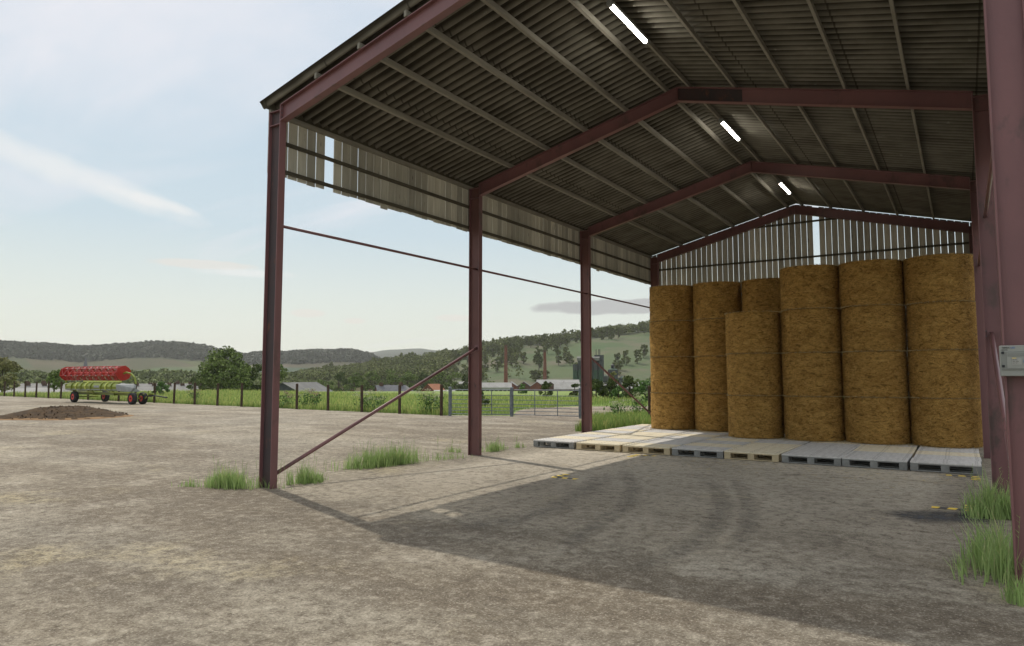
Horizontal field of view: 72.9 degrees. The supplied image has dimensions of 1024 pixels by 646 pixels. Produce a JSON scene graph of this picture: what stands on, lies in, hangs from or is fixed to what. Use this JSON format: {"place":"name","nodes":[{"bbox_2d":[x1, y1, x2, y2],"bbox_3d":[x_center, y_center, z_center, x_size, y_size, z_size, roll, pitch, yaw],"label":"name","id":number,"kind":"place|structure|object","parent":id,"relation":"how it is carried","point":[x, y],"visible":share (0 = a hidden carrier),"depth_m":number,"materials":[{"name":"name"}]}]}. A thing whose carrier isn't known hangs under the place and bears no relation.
{"place":"outdoors","nodes":[
{"label":"outdoors","id":0,"kind":"place"},
{"bbox_2d":[1,346,374,391],"bbox_3d":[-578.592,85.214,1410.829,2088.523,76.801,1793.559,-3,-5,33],"label":"wooded ridge","id":1,"kind":"structure","parent":0,"point":[136,364],"depth_m":1037.51,"materials":[{"name":"green plant"}]},
{"bbox_2d":[1,368,342,391],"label":"valley woodland","id":2,"kind":"object","parent":1,"relation":"on","point":[165,375],"visible":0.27,"depth_m":361.43,"materials":[{"name":"plant"}]},
{"bbox_2d":[0,340,379,364],"bbox_3d":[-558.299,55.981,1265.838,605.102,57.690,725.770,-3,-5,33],"label":"ridge woodland","id":3,"kind":"object","parent":1,"relation":"on","point":[92,352],"visible":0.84,"depth_m":1176.50,"materials":[{"name":"plant"}]},
{"bbox_2d":[0,388,644,415],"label":"field grass","id":4,"kind":"structure","parent":0,"point":[344,401],"depth_m":49.07,"materials":[{"name":"plant"}]},
{"bbox_2d":[84,391,647,431],"bbox_3d":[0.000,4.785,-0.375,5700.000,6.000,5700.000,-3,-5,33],"label":"ground","id":5,"kind":"structure","parent":0,"point":[563,393],"depth_m":77.29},
{"bbox_2d":[0,357,22,392],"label":"broadleaf tree","id":6,"kind":"object","parent":5,"relation":"on","point":[6,364],"visible":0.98,"depth_m":77.67,"materials":[{"name":"green plant"}]},
{"bbox_2d":[0,388,62,392],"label":"terrace houses","id":7,"kind":"structure","parent":5,"relation":"on","point":[34,389],"depth_m":104.33,"materials":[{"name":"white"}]},
{"bbox_2d":[46,369,64,392],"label":"broadleaf tree","id":8,"kind":"object","parent":5,"relation":"on","point":[53,377],"visible":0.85,"depth_m":80.40,"materials":[{"name":"green plant"}]},
{"bbox_2d":[134,381,198,389],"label":"terrace houses","id":9,"kind":"structure","parent":5,"relation":"on","point":[149,387],"depth_m":163.77,"materials":[{"name":"brick"}]},
{"bbox_2d":[186,373,216,389],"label":"shrub","id":10,"kind":"object","parent":5,"relation":"on","point":[200,384],"visible":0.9,"depth_m":90.68,"materials":[{"name":"green plant"}]},
{"bbox_2d":[3,381,442,415],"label":"post fence","id":11,"kind":"object","parent":5,"relation":"on","point":[328,390],"visible":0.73,"depth_m":42.59,"materials":[{"name":"wood"}]},
{"bbox_2d":[197,345,251,389],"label":"broadleaf tree","id":12,"kind":"object","parent":5,"relation":"on","point":[217,367],"visible":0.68,"depth_m":98.51,"materials":[{"name":"green plant"}]},
{"bbox_2d":[221,365,252,390],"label":"broadleaf tree","id":13,"kind":"object","parent":5,"relation":"on","point":[240,374],"visible":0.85,"depth_m":96.00,"materials":[{"name":"green plant"}]},
{"bbox_2d":[245,363,261,390],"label":"broadleaf tree","id":14,"kind":"object","parent":5,"relation":"on","point":[254,371],"visible":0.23,"depth_m":104.30,"materials":[{"name":"green plant"}]},
{"bbox_2d":[280,382,331,391],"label":"shed","id":15,"kind":"structure","parent":5,"relation":"on","point":[302,386],"depth_m":120.41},
{"bbox_2d":[333,371,349,391],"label":"valley tree","id":16,"kind":"object","parent":5,"relation":"on","point":[339,376],"visible":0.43,"depth_m":226.60,"materials":[{"name":"green plant"}]},
{"bbox_2d":[343,372,363,390],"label":"valley tree","id":17,"kind":"object","parent":5,"relation":"on","point":[357,381],"visible":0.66,"depth_m":217.57,"materials":[{"name":"green plant"}]},
{"bbox_2d":[363,370,380,390],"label":"valley tree","id":18,"kind":"object","parent":5,"relation":"on","point":[367,375],"visible":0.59,"depth_m":228.94,"materials":[{"name":"green plant"}]},
{"bbox_2d":[378,369,401,384],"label":"valley tree","id":19,"kind":"object","parent":5,"relation":"on","point":[391,377],"visible":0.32,"depth_m":234.43,"materials":[{"name":"green plant"}]},
{"bbox_2d":[374,382,406,390],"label":"brick house","id":20,"kind":"structure","parent":5,"relation":"on","point":[381,386],"depth_m":173.55,"materials":[{"name":"stone"}]},
{"bbox_2d":[398,370,418,390],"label":"valley tree","id":21,"kind":"object","parent":5,"relation":"on","point":[408,375],"visible":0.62,"depth_m":225.54,"materials":[{"name":"green plant"}]},
{"bbox_2d":[482,382,511,390],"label":"factory shed","id":22,"kind":"structure","parent":5,"relation":"on","point":[496,385],"depth_m":251.02,"materials":[{"name":"white metal"}]},
{"bbox_2d":[511,381,562,390],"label":"gabled factory","id":23,"kind":"structure","parent":5,"relation":"on","point":[536,385],"depth_m":260.84,"materials":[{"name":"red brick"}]},
{"bbox_2d":[427,393,650,430],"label":"verge grass","id":24,"kind":"structure","parent":5,"relation":"on","point":[603,421],"depth_m":28.60,"materials":[{"name":"plant"}]},
{"bbox_2d":[554,382,579,389],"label":"factory hall","id":25,"kind":"structure","parent":5,"relation":"on","point":[562,385],"depth_m":235.59,"materials":[{"name":"white metal"}]},
{"bbox_2d":[573,349,603,386],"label":"silo block","id":26,"kind":"structure","parent":5,"relation":"on","point":[597,372],"depth_m":311.61,"materials":[{"name":"grey metal"}]},
{"bbox_2d":[592,378,603,397],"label":"shrub","id":27,"kind":"object","parent":5,"relation":"on","point":[597,385],"visible":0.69,"depth_m":56.82,"materials":[{"name":"green plant"}]},
{"bbox_2d":[598,378,618,397],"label":"shrub","id":28,"kind":"object","parent":5,"relation":"on","point":[611,382],"visible":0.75,"depth_m":56.90,"materials":[{"name":"green plant"}]},
{"bbox_2d":[622,375,640,398],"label":"shrub","id":29,"kind":"object","parent":5,"relation":"on","point":[628,382],"visible":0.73,"depth_m":56.63,"materials":[{"name":"green plant"}]},
{"bbox_2d":[634,380,650,402],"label":"shrub","id":30,"kind":"object","parent":5,"relation":"on","point":[642,388],"visible":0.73,"depth_m":48.77,"materials":[{"name":"green plant"}]},
{"bbox_2d":[372,348,437,357],"bbox_3d":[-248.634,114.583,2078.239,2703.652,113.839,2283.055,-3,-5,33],"label":"hills","id":31,"kind":"structure","parent":0,"point":[392,353],"depth_m":2468.23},
{"bbox_2d":[0,0,969,352],"label":"sky","id":32,"kind":"structure","parent":0,"point":[134,133],"materials":[{"name":"blue"}]},
{"bbox_2d":[0,396,1023,645],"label":"yard","id":33,"kind":"structure","parent":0,"point":[112,532],"depth_m":6.97,"materials":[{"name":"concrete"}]},
{"bbox_2d":[0,405,133,419],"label":"soil heap","id":34,"kind":"object","parent":33,"relation":"on","point":[75,412],"visible":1,"depth_m":30.43,"materials":[{"name":"brown soil"}]},
{"bbox_2d":[70,390,167,404],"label":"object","id":35,"kind":"object","parent":33,"relation":"on","point":[142,398],"visible":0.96,"depth_m":47.59,"materials":[{"name":"metal"}]},
{"bbox_2d":[59,365,138,391],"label":"combine header","id":36,"kind":"object","parent":35,"relation":"on","point":[121,373],"visible":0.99,"depth_m":48.60,"materials":[{"name":"red metal"}]},
{"bbox_2d":[171,456,291,489],"bbox_3d":[-4.560,2.445,11.356,2.053,0.489,0.686,-2,-5,22],"label":"grass tuft","id":37,"kind":"object","parent":33,"relation":"on","point":[231,480],"visible":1,"depth_m":11.27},
{"bbox_2d":[280,454,328,485],"bbox_3d":[-3.529,2.469,11.845,0.869,0.517,0.515,3,-5,-31],"label":"grass tuft","id":38,"kind":"object","parent":33,"relation":"on","point":[303,477],"visible":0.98,"depth_m":11.78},
{"bbox_2d":[325,436,466,470],"bbox_3d":[-2.281,2.644,14.404,3.901,0.567,0.707,4,-6,-43],"label":"grass tuft","id":39,"kind":"object","parent":33,"relation":"on","point":[395,457],"visible":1,"depth_m":14.08,"materials":[{"name":"plant"}]},
{"bbox_2d":[448,387,451,415],"bbox_3d":[-2.900,3.713,32.414,0.155,1.460,0.155,-3,-5,33],"label":"gate post","id":40,"kind":"object","parent":33,"relation":"on","point":[449,401],"visible":0.83,"depth_m":32.36,"materials":[{"name":"metal"}]},
{"bbox_2d":[451,389,509,414],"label":"field gate","id":41,"kind":"structure","parent":40,"relation":"attached to","point":[491,407],"depth_m":32.08,"materials":[{"name":"metal"}]},
{"bbox_2d":[482,437,507,451],"bbox_3d":[-0.427,2.917,17.013,0.639,0.432,1.125,-3,-5,33],"label":"grass tuft","id":42,"kind":"object","parent":33,"relation":"on","point":[494,448],"visible":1,"depth_m":16.88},
{"bbox_2d":[510,387,512,416],"bbox_3d":[-0.015,3.672,31.879,0.155,1.460,0.155,-3,-5,33],"label":"gate post","id":43,"kind":"object","parent":33,"relation":"on","point":[511,401],"visible":0.83,"depth_m":31.82,"materials":[{"name":"metal"}]},
{"bbox_2d":[513,389,578,416],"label":"field gate","id":44,"kind":"structure","parent":43,"relation":"attached to","point":[534,404],"depth_m":31.16,"materials":[{"name":"metal"}]},
{"bbox_2d":[593,427,983,518],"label":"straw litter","id":45,"kind":"object","parent":33,"relation":"on","point":[792,466],"visible":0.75,"depth_m":15.15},
{"bbox_2d":[943,483,1023,586],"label":"grass tuft","id":46,"kind":"object","parent":33,"relation":"on","point":[995,558],"visible":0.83,"depth_m":6.31,"materials":[{"name":"plant"}]},
{"bbox_2d":[959,464,1010,519],"bbox_3d":[6.221,2.157,8.945,0.851,0.685,0.670,-2,-5,19],"label":"grass tuft","id":47,"kind":"object","parent":33,"relation":"on","point":[1003,505],"visible":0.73,"depth_m":8.85,"materials":[{"name":"plant"}]},
{"bbox_2d":[999,558,1023,606],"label":"grass tuft","id":48,"kind":"object","parent":33,"relation":"on","point":[1015,595],"visible":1,"depth_m":5.54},
{"bbox_2d":[385,330,650,390],"bbox_3d":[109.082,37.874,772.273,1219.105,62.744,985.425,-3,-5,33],"label":"green hill","id":49,"kind":"structure","parent":0,"point":[610,348],"depth_m":483.59,"materials":[{"name":"plant"}]},
{"bbox_2d":[292,319,649,387],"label":"hillside woodland","id":50,"kind":"object","parent":49,"relation":"on","point":[379,366],"visible":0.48,"depth_m":485.69,"materials":[{"name":"green plant"}]},
{"bbox_2d":[514,406,647,421],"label":"track","id":51,"kind":"structure","parent":0,"point":[568,409],"depth_m":35.40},
{"bbox_2d":[405,445,960,532],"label":"barn floor","id":52,"kind":"structure","parent":0,"point":[802,493],"depth_m":11.73,"materials":[{"name":"concrete"}]},
{"bbox_2d":[533,438,586,448],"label":"pallet","id":53,"kind":"object","parent":52,"relation":"on","point":[558,443],"visible":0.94,"depth_m":17.76,"materials":[{"name":"grey wood"}]},
{"bbox_2d":[576,440,631,451],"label":"pallet","id":54,"kind":"object","parent":52,"relation":"on","point":[598,445],"visible":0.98,"depth_m":17.10,"materials":[{"name":"brown wood"}]},
{"bbox_2d":[259,0,1023,587],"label":"open barn","id":55,"kind":"structure","parent":52,"relation":"on","point":[589,134],"depth_m":13.37,"materials":[{"name":"red metal"}]},
{"bbox_2d":[606,0,648,44],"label":"strip light","id":56,"kind":"object","parent":55,"relation":"attached to","point":[626,20],"visible":1,"depth_m":11.00,"materials":[{"name":"white"}]},
{"bbox_2d":[999,345,1023,375],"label":"switch box","id":57,"kind":"object","parent":55,"relation":"attached to","point":[1011,358],"visible":1,"depth_m":5.91,"materials":[{"name":"grey plastic"}]},
{"bbox_2d":[622,442,680,454],"bbox_3d":[3.340,2.998,16.557,1.166,0.172,0.780,-3,-5,33],"label":"pallet","id":58,"kind":"object","parent":52,"relation":"on","point":[653,448],"visible":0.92,"depth_m":16.42,"materials":[{"name":"brown wood"}]},
{"bbox_2d":[636,440,690,449],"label":"pallet","id":59,"kind":"object","parent":52,"relation":"on","point":[665,442],"visible":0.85,"depth_m":17.18,"materials":[{"name":"grey wood"}]},
{"bbox_2d":[653,429,695,431],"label":"pallet","id":60,"kind":"object","parent":52,"relation":"on","point":[675,430],"visible":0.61,"depth_m":21.06,"materials":[{"name":"grey wood"}]},
{"bbox_2d":[650,392,694,429],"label":"round bale","id":61,"kind":"object","parent":60,"relation":"on","point":[672,411],"visible":0.81,"depth_m":21.36,"materials":[{"name":"plant"}]},
{"bbox_2d":[650,356,694,392],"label":"round bale","id":62,"kind":"object","parent":61,"relation":"on","point":[671,374],"visible":0.83,"depth_m":21.45,"materials":[{"name":"plant"}]},
{"bbox_2d":[649,320,693,356],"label":"round bale","id":63,"kind":"object","parent":62,"relation":"on","point":[672,338],"visible":0.81,"depth_m":21.52,"materials":[{"name":"plant"}]},
{"bbox_2d":[648,284,692,322],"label":"round bale","id":64,"kind":"object","parent":63,"relation":"on","point":[667,302],"visible":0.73,"depth_m":21.61,"materials":[{"name":"plant"}]},
{"bbox_2d":[672,445,731,458],"bbox_3d":[4.366,2.946,15.887,1.166,0.172,0.780,-3,-5,33],"label":"pallet","id":65,"kind":"object","parent":52,"relation":"on","point":[701,451],"visible":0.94,"depth_m":15.73,"materials":[{"name":"grey wood"}]},
{"bbox_2d":[685,442,741,452],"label":"pallet","id":66,"kind":"object","parent":52,"relation":"on","point":[714,445],"visible":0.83,"depth_m":16.47,"materials":[{"name":"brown wood"}]},
{"bbox_2d":[697,440,750,444],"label":"pallet","id":67,"kind":"object","parent":52,"relation":"on","point":[724,442],"visible":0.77,"depth_m":17.18,"materials":[{"name":"grey wood"}]},
{"bbox_2d":[715,436,761,439],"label":"pallet","id":68,"kind":"object","parent":52,"relation":"on","point":[734,438],"visible":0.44,"depth_m":18.61,"materials":[{"name":"grey wood"}]},
{"bbox_2d":[727,395,784,438],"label":"round bale","id":69,"kind":"object","parent":68,"relation":"on","point":[756,417],"visible":0.88,"depth_m":18.24,"materials":[{"name":"plant"}]},
{"bbox_2d":[726,353,782,395],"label":"round bale","id":70,"kind":"object","parent":69,"relation":"on","point":[755,374],"visible":0.98,"depth_m":18.33,"materials":[{"name":"plant"}]},
{"bbox_2d":[724,311,781,353],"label":"round bale","id":71,"kind":"object","parent":70,"relation":"on","point":[753,332],"visible":0.9,"depth_m":18.43,"materials":[{"name":"plant"}]},
{"bbox_2d":[724,448,785,461],"bbox_3d":[5.354,2.896,15.245,1.140,0.172,0.780,-3,-5,33],"label":"pallet","id":72,"kind":"object","parent":52,"relation":"on","point":[753,454],"visible":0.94,"depth_m":15.10,"materials":[{"name":"brown wood"}]},
{"bbox_2d":[736,445,793,456],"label":"pallet","id":73,"kind":"object","parent":52,"relation":"on","point":[786,449],"visible":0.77,"depth_m":15.96,"materials":[{"name":"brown wood"}]},
{"bbox_2d":[746,442,801,448],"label":"pallet","id":74,"kind":"object","parent":52,"relation":"on","point":[794,446],"visible":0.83,"depth_m":16.67,"materials":[{"name":"grey wood"}]},
{"bbox_2d":[755,440,807,444],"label":"pallet","id":75,"kind":"object","parent":52,"relation":"on","point":[781,442],"visible":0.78,"depth_m":17.18,"materials":[{"name":"grey wood"}]},
{"bbox_2d":[782,451,846,465],"bbox_3d":[6.363,2.844,14.591,1.140,0.172,0.780,-3,-5,33],"label":"pallet","id":76,"kind":"object","parent":52,"relation":"on","point":[811,457],"visible":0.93,"depth_m":14.47,"materials":[{"name":"grey wood"}]},
{"bbox_2d":[790,448,850,459],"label":"pallet","id":77,"kind":"object","parent":52,"relation":"on","point":[823,450],"visible":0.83,"depth_m":15.30,"materials":[{"name":"grey wood"}]},
{"bbox_2d":[797,445,855,451],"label":"pallet","id":78,"kind":"object","parent":52,"relation":"on","point":[828,447],"visible":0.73,"depth_m":15.96,"materials":[{"name":"grey wood"}]},
{"bbox_2d":[805,442,860,447],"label":"pallet","id":79,"kind":"object","parent":52,"relation":"on","point":[835,444],"visible":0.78,"depth_m":16.67,"materials":[{"name":"grey wood"}]},
{"bbox_2d":[842,454,909,469],"bbox_3d":[7.333,2.795,13.963,1.140,0.172,0.780,-3,-5,33],"label":"pallet","id":80,"kind":"object","parent":52,"relation":"on","point":[848,460],"visible":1,"depth_m":13.79,"materials":[{"name":"grey wood"}]},
{"bbox_2d":[849,451,912,463],"bbox_3d":[7.785,2.848,14.643,1.140,0.172,0.780,-3,-5,33],"label":"pallet","id":81,"kind":"object","parent":52,"relation":"on","point":[882,454],"visible":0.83,"depth_m":14.53,"materials":[{"name":"grey wood"}]},
{"bbox_2d":[853,448,914,457],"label":"pallet","id":82,"kind":"object","parent":52,"relation":"on","point":[912,452],"visible":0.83,"depth_m":15.30,"materials":[{"name":"grey wood"}]},
{"bbox_2d":[858,445,916,453],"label":"pallet","id":83,"kind":"object","parent":52,"relation":"on","point":[889,447],"visible":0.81,"depth_m":15.96,"materials":[{"name":"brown wood"}]},
{"bbox_2d":[862,444,918,449],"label":"pallet","id":84,"kind":"object","parent":52,"relation":"on","point":[905,445],"visible":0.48,"depth_m":16.42,"materials":[{"name":"grey wood"}]},
{"bbox_2d":[843,396,910,444],"bbox_3d":[9.090,2.396,17.265,1.516,1.145,1.517,0,-4,2],"label":"round bale","id":85,"kind":"object","parent":84,"relation":"on","point":[877,420],"visible":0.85,"depth_m":16.66,"materials":[{"name":"plant"}]},
{"bbox_2d":[841,350,908,397],"bbox_3d":[9.086,1.280,17.363,1.510,1.146,1.513,-2,-5,26],"label":"round bale","id":86,"kind":"object","parent":85,"relation":"on","point":[882,374],"visible":1,"depth_m":16.76,"materials":[{"name":"plant"}]},
{"bbox_2d":[840,304,907,351],"bbox_3d":[9.089,0.162,17.450,1.512,1.146,1.514,1,-5,-17],"label":"round bale","id":87,"kind":"object","parent":86,"relation":"on","point":[878,327],"visible":0.92,"depth_m":16.84,"materials":[{"name":"plant"}]},
{"bbox_2d":[838,258,904,308],"bbox_3d":[9.079,-0.957,17.532,1.517,1.145,1.516,1,-5,-17],"label":"round bale","id":88,"kind":"object","parent":87,"relation":"on","point":[877,281],"visible":0.89,"depth_m":16.92,"materials":[{"name":"plant"}]},
{"bbox_2d":[895,512,989,521],"bbox_3d":[5.562,2.488,8.890,1.543,0.001,1.038,0,-4,5],"label":"oil stain","id":89,"kind":"object","parent":52,"relation":"on","point":[943,517],"visible":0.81,"depth_m":8.92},
{"bbox_2d":[910,458,981,474],"bbox_3d":[8.331,2.745,13.319,1.140,0.172,0.780,-3,-5,33],"label":"pallet","id":90,"kind":"object","parent":52,"relation":"on","point":[944,464],"visible":0.99,"depth_m":13.15,"materials":[{"name":"grey wood"}]},
{"bbox_2d":[914,454,981,468],"bbox_3d":[8.790,2.797,13.992,1.140,0.172,0.780,-3,-5,33],"label":"pallet","id":91,"kind":"object","parent":52,"relation":"on","point":[948,457],"visible":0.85,"depth_m":13.97,"materials":[{"name":"grey wood"}]},
{"bbox_2d":[916,450,979,456],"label":"pallet","id":92,"kind":"object","parent":52,"relation":"on","point":[950,453],"visible":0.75,"depth_m":14.70,"materials":[{"name":"grey wood"}]},
{"bbox_2d":[918,447,978,452],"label":"pallet","id":93,"kind":"object","parent":52,"relation":"on","point":[949,450],"visible":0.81,"depth_m":15.30,"materials":[{"name":"grey wood"}]},
{"bbox_2d":[781,318,782,352],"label":"round bale","id":94,"kind":"object","parent":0,"point":[781,337],"visible":0.02,"depth_m":19.91,"materials":[{"name":"plant"}]},
{"bbox_2d":[741,277,781,315],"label":"round bale","id":95,"kind":"object","parent":94,"relation":"on","point":[761,294],"visible":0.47,"depth_m":20.12,"materials":[{"name":"plant"}]},
{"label":"pallet","id":96,"kind":"object","parent":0,"visible":0},
{"bbox_2d":[694,393,727,431],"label":"round bale","id":97,"kind":"object","parent":96,"relation":"on","point":[711,412],"visible":0.56,"depth_m":20.59,"materials":[{"name":"plant"}]},
{"bbox_2d":[693,355,727,393],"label":"round bale","id":98,"kind":"object","parent":97,"relation":"on","point":[710,373],"visible":0.62,"depth_m":20.67,"materials":[{"name":"plant"}]},
{"bbox_2d":[693,318,726,356],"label":"round bale","id":99,"kind":"object","parent":98,"relation":"on","point":[709,337],"visible":0.52,"depth_m":20.77,"materials":[{"name":"plant"}]},
{"bbox_2d":[692,280,741,319],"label":"round bale","id":100,"kind":"object","parent":99,"relation":"on","point":[715,299],"visible":0.8,"depth_m":20.82,"materials":[{"name":"plant"}]},
{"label":"pallet","id":101,"kind":"object","parent":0,"visible":0},
{"bbox_2d":[782,395,845,441],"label":"round bale","id":102,"kind":"object","parent":101,"relation":"on","point":[813,418],"visible":0.87,"depth_m":17.47,"materials":[{"name":"plant"}]},
{"bbox_2d":[781,352,842,396],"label":"round bale","id":103,"kind":"object","parent":102,"relation":"on","point":[814,374],"visible":0.97,"depth_m":17.55,"materials":[{"name":"plant"}]},
{"bbox_2d":[781,307,841,352],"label":"round bale","id":104,"kind":"object","parent":103,"relation":"on","point":[812,330],"visible":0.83,"depth_m":17.64,"materials":[{"name":"plant"}]},
{"bbox_2d":[778,263,839,310],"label":"round bale","id":105,"kind":"object","parent":104,"relation":"on","point":[808,286],"visible":0.84,"depth_m":17.72,"materials":[{"name":"plant"}]},
{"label":"pallet","id":106,"kind":"object","parent":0,"visible":0},
{"bbox_2d":[909,397,982,448],"bbox_3d":[10.303,2.334,16.464,1.510,1.146,1.513,-2,-5,20],"label":"round bale","id":107,"kind":"object","parent":106,"relation":"on","point":[946,423],"visible":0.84,"depth_m":15.87,"materials":[{"name":"plant"}]},
{"bbox_2d":[907,349,980,398],"bbox_3d":[10.303,1.218,16.567,1.514,1.146,1.512,-2,-5,24],"label":"round bale","id":108,"kind":"object","parent":107,"relation":"on","point":[948,374],"visible":0.98,"depth_m":15.97,"materials":[{"name":"plant"}]},
{"bbox_2d":[904,300,977,350],"bbox_3d":[10.308,0.099,16.648,1.517,1.145,1.516,-2,-5,28],"label":"round bale","id":109,"kind":"object","parent":108,"relation":"on","point":[944,325],"visible":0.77,"depth_m":16.05,"materials":[{"name":"plant"}]},
{"bbox_2d":[902,252,974,304],"bbox_3d":[10.293,-1.017,16.748,1.510,1.146,1.513,3,-5,-32],"label":"round bale","id":110,"kind":"object","parent":109,"relation":"on","point":[936,277],"visible":0.84,"depth_m":16.15,"materials":[{"name":"plant"}]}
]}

